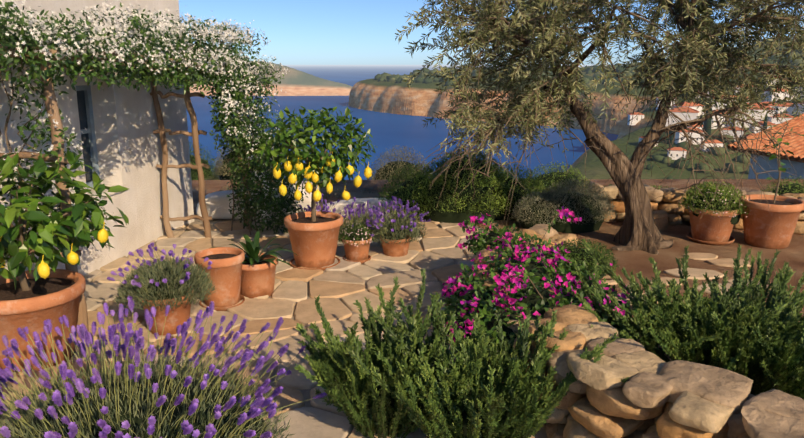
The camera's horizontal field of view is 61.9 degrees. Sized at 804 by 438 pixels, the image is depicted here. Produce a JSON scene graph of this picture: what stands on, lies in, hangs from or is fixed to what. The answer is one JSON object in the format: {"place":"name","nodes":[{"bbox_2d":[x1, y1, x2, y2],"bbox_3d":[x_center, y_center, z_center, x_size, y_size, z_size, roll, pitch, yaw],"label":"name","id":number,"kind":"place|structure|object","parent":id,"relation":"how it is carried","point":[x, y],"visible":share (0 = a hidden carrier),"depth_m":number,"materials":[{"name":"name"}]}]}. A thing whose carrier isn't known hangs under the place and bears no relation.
{"place":"outdoors","nodes":[
{"label":"outdoors","id":0,"kind":"place"},
{"bbox_2d":[190,60,351,95],"bbox_3d":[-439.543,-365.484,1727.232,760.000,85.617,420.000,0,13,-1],"label":"headland","id":1,"kind":"structure","parent":0,"point":[294,82],"depth_m":1594.17,"materials":[{"name":"beige stone"}]},
{"bbox_2d":[186,65,617,179],"bbox_3d":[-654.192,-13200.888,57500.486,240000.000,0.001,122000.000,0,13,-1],"label":"sea","id":2,"kind":"structure","parent":0,"point":[388,131],"depth_m":739.34,"materials":[{"name":"blue liquid"}]},
{"bbox_2d":[179,0,803,64],"label":"sky","id":3,"kind":"structure","parent":0,"point":[300,32],"materials":[{"name":"blue"}]},
{"bbox_2d":[191,179,803,361],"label":"garden ground","id":4,"kind":"structure","parent":0,"point":[792,254],"depth_m":8.53,"materials":[{"name":"brown soil"}]},
{"bbox_2d":[0,0,193,275],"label":"house","id":5,"kind":"structure","parent":4,"relation":"on","point":[120,140],"depth_m":7.79,"materials":[{"name":"paint"}]},
{"bbox_2d":[0,300,326,437],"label":"lavender","id":6,"kind":"object","parent":4,"relation":"on","point":[146,400],"visible":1,"depth_m":3.87,"materials":[{"name":"purple plant"}]},
{"bbox_2d":[39,219,489,436],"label":"patio bed","id":7,"kind":"object","parent":4,"relation":"on","point":[305,393],"visible":0.03,"depth_m":6.36,"materials":[{"name":"brown soil"}]},
{"bbox_2d":[196,181,398,221],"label":"parapet","id":8,"kind":"structure","parent":7,"relation":"on","point":[217,204],"depth_m":9.76,"materials":[{"name":"paint"}]},
{"bbox_2d":[0,217,766,437],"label":"flagstones","id":9,"kind":"object","parent":7,"relation":"on","point":[330,285],"visible":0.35,"depth_m":6.43,"materials":[{"name":"beige stone"}]},
{"bbox_2d":[0,149,128,371],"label":"lemon tree","id":10,"kind":"object","parent":9,"relation":"on","point":[36,297],"visible":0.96,"depth_m":4.83,"materials":[{"name":"green plant"}]},
{"bbox_2d":[0,43,251,337],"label":"pergola","id":11,"kind":"object","parent":9,"relation":"on","point":[51,105],"visible":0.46,"depth_m":8.33,"materials":[{"name":"brown wood"}]},
{"bbox_2d":[0,0,307,251],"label":"jasmine","id":12,"kind":"object","parent":11,"relation":"attached to","point":[234,85],"visible":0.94,"depth_m":6.66,"materials":[{"name":"green plant"}]},
{"bbox_2d":[107,243,216,335],"bbox_3d":[-1.990,0.564,5.664,0.846,0.821,0.887,-11,17,-39],"label":"lavender pot","id":13,"kind":"object","parent":9,"relation":"on","point":[178,285],"visible":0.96,"depth_m":5.53,"materials":[{"name":"ceramic"}]},
{"bbox_2d":[194,247,244,310],"bbox_3d":[-1.708,0.569,6.326,0.456,0.514,0.456,0,13,-1],"label":"empty pot","id":14,"kind":"object","parent":9,"relation":"on","point":[225,272],"visible":0.83,"depth_m":6.20,"materials":[{"name":"ceramic"}]},
{"bbox_2d":[211,231,296,297],"bbox_3d":[-1.467,0.463,6.566,0.864,0.611,0.690,-11,17,-40],"label":"potted aloe plant","id":15,"kind":"object","parent":9,"relation":"on","point":[258,275],"visible":0.81,"depth_m":6.50,"materials":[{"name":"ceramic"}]},
{"bbox_2d":[253,106,376,270],"bbox_3d":[-0.953,-0.343,7.430,1.385,1.794,1.205,0,13,-1],"label":"lemon tree","id":16,"kind":"object","parent":9,"relation":"on","point":[313,234],"visible":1,"depth_m":7.22,"materials":[{"name":"green plant"}]},
{"bbox_2d":[339,222,374,263],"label":"potted flowers","id":17,"kind":"object","parent":9,"relation":"on","point":[357,241],"visible":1,"depth_m":7.66,"materials":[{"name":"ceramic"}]},
{"bbox_2d":[294,194,430,241],"bbox_3d":[-0.534,0.071,8.850,1.840,0.833,0.956,0,13,-1],"label":"lavender drift","id":18,"kind":"object","parent":9,"relation":"on","point":[354,212],"visible":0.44,"depth_m":8.74,"materials":[{"name":"purple plant"}]},
{"bbox_2d":[367,199,422,256],"bbox_3d":[-0.078,0.108,7.935,0.667,0.688,0.654,0,13,-1],"label":"potted lavender","id":19,"kind":"object","parent":9,"relation":"on","point":[394,237],"visible":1,"depth_m":7.83,"materials":[{"name":"plant"}]},
{"bbox_2d":[220,181,387,198],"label":"bushes","id":20,"kind":"object","parent":4,"relation":"on","point":[338,191],"depth_m":11.64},
{"bbox_2d":[294,268,490,437],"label":"rosemary","id":21,"kind":"object","parent":4,"relation":"on","point":[355,393],"visible":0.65,"depth_m":3.97,"materials":[{"name":"green plant"}]},
{"bbox_2d":[367,145,431,179],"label":"olive shrub","id":22,"kind":"object","parent":4,"relation":"on","point":[386,170],"visible":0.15,"depth_m":17.90,"materials":[{"name":"green plant"}]},
{"bbox_2d":[376,144,546,223],"bbox_3d":[0.922,-0.314,9.991,2.644,1.650,1.402,0,13,-1],"label":"green bush","id":23,"kind":"object","parent":4,"relation":"on","point":[491,194],"visible":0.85,"depth_m":9.61,"materials":[{"name":"green plant"}]},
{"bbox_2d":[344,292,628,437],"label":"rosemary","id":24,"kind":"object","parent":4,"relation":"on","point":[479,404],"visible":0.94,"depth_m":3.76,"materials":[{"name":"green plant"}]},
{"bbox_2d":[511,178,617,232],"bbox_3d":[2.252,-0.077,9.392,1.516,1.031,1.019,0,13,-1],"label":"grey bush","id":25,"kind":"object","parent":4,"relation":"on","point":[588,208],"visible":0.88,"depth_m":9.17,"materials":[{"name":"plant"}]},
{"bbox_2d":[558,238,618,278],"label":"shrub","id":26,"kind":"object","parent":4,"relation":"on","point":[582,254],"visible":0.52,"depth_m":7.07,"materials":[{"name":"green plant"}]},
{"bbox_2d":[395,0,803,253],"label":"olive tree","id":27,"kind":"object","parent":4,"relation":"on","point":[702,36],"visible":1,"depth_m":7.50,"materials":[{"name":"green plant"}]},
{"bbox_2d":[474,224,803,437],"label":"wall","id":28,"kind":"structure","parent":4,"relation":"on","point":[655,396],"depth_m":3.57,"materials":[{"name":"beige stone"}]},
{"bbox_2d":[438,206,648,356],"bbox_3d":[1.028,0.411,5.643,1.635,0.798,2.779,0,13,-1],"label":"bougainvillea","id":29,"kind":"object","parent":28,"relation":"attached to","point":[528,269],"visible":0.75,"depth_m":5.25,"materials":[{"name":"pink plant"}]},
{"bbox_2d":[507,161,803,199],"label":"hedge","id":30,"kind":"object","parent":4,"relation":"on","point":[551,177],"visible":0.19,"depth_m":12.40,"materials":[{"name":"green plant"}]},
{"bbox_2d":[652,210,668,230],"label":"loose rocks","id":31,"kind":"object","parent":4,"relation":"on","point":[660,217],"visible":0.19,"depth_m":9.15,"materials":[{"name":"brown stone"}]},
{"bbox_2d":[574,239,803,399],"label":"rosemary","id":32,"kind":"object","parent":4,"relation":"on","point":[757,339],"visible":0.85,"depth_m":4.60,"materials":[{"name":"green plant"}]},
{"bbox_2d":[678,181,748,244],"bbox_3d":[4.016,-0.113,8.647,0.881,0.799,0.914,0,13,-1],"label":"potted plant","id":33,"kind":"object","parent":4,"relation":"on","point":[708,228],"visible":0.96,"depth_m":8.47,"materials":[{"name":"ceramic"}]},
{"bbox_2d":[738,124,803,248],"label":"potted plant","id":34,"kind":"object","parent":4,"relation":"on","point":[773,227],"visible":0.88,"depth_m":8.28,"materials":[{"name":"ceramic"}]},
{"bbox_2d":[348,39,802,178],"bbox_3d":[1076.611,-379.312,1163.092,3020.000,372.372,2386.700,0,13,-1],"label":"land","id":35,"kind":"structure","parent":0,"point":[420,99],"depth_m":730.53,"materials":[{"name":"brown stone"}]},
{"bbox_2d":[205,135,285,179],"bbox_3d":[-4.232,-1.220,18.248,2.811,2.410,1.868,0,13,-1],"label":"olive shrub","id":36,"kind":"object","parent":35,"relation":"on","point":[223,172],"visible":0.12,"depth_m":17.71,"materials":[{"name":"green plant"}]},
{"bbox_2d":[189,139,366,179],"bbox_3d":[-2.506,-0.910,21.255,8.213,3.124,10.048,-11,17,-40],"label":"olive shrub","id":37,"kind":"object","parent":35,"relation":"on","point":[208,172],"visible":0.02,"depth_m":21.86,"materials":[{"name":"green plant"}]},
{"bbox_2d":[374,35,803,178],"bbox_3d":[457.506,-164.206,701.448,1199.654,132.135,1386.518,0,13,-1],"label":"hill trees","id":38,"kind":"object","parent":35,"relation":"on","point":[397,78],"visible":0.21,"depth_m":818.38,"materials":[{"name":"green plant"}]},
{"bbox_2d":[599,76,803,159],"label":"village","id":39,"kind":"object","parent":35,"relation":"on","point":[676,153],"visible":0.31,"depth_m":437.23,"materials":[{"name":"white paint"}]},
{"bbox_2d":[669,98,767,147],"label":"cypress trees","id":40,"kind":"object","parent":35,"relation":"on","point":[707,123],"visible":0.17,"depth_m":410.39,"materials":[{"name":"green plant"}]},
{"bbox_2d":[727,113,803,178],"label":"building","id":41,"kind":"structure","parent":35,"relation":"on","point":[796,142],"depth_m":18.53,"materials":[{"name":"paint"}]},
{"bbox_2d":[587,181,803,234],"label":"back wall","id":42,"kind":"structure","parent":0,"point":[668,203],"depth_m":9.52,"materials":[{"name":"beige stone"}]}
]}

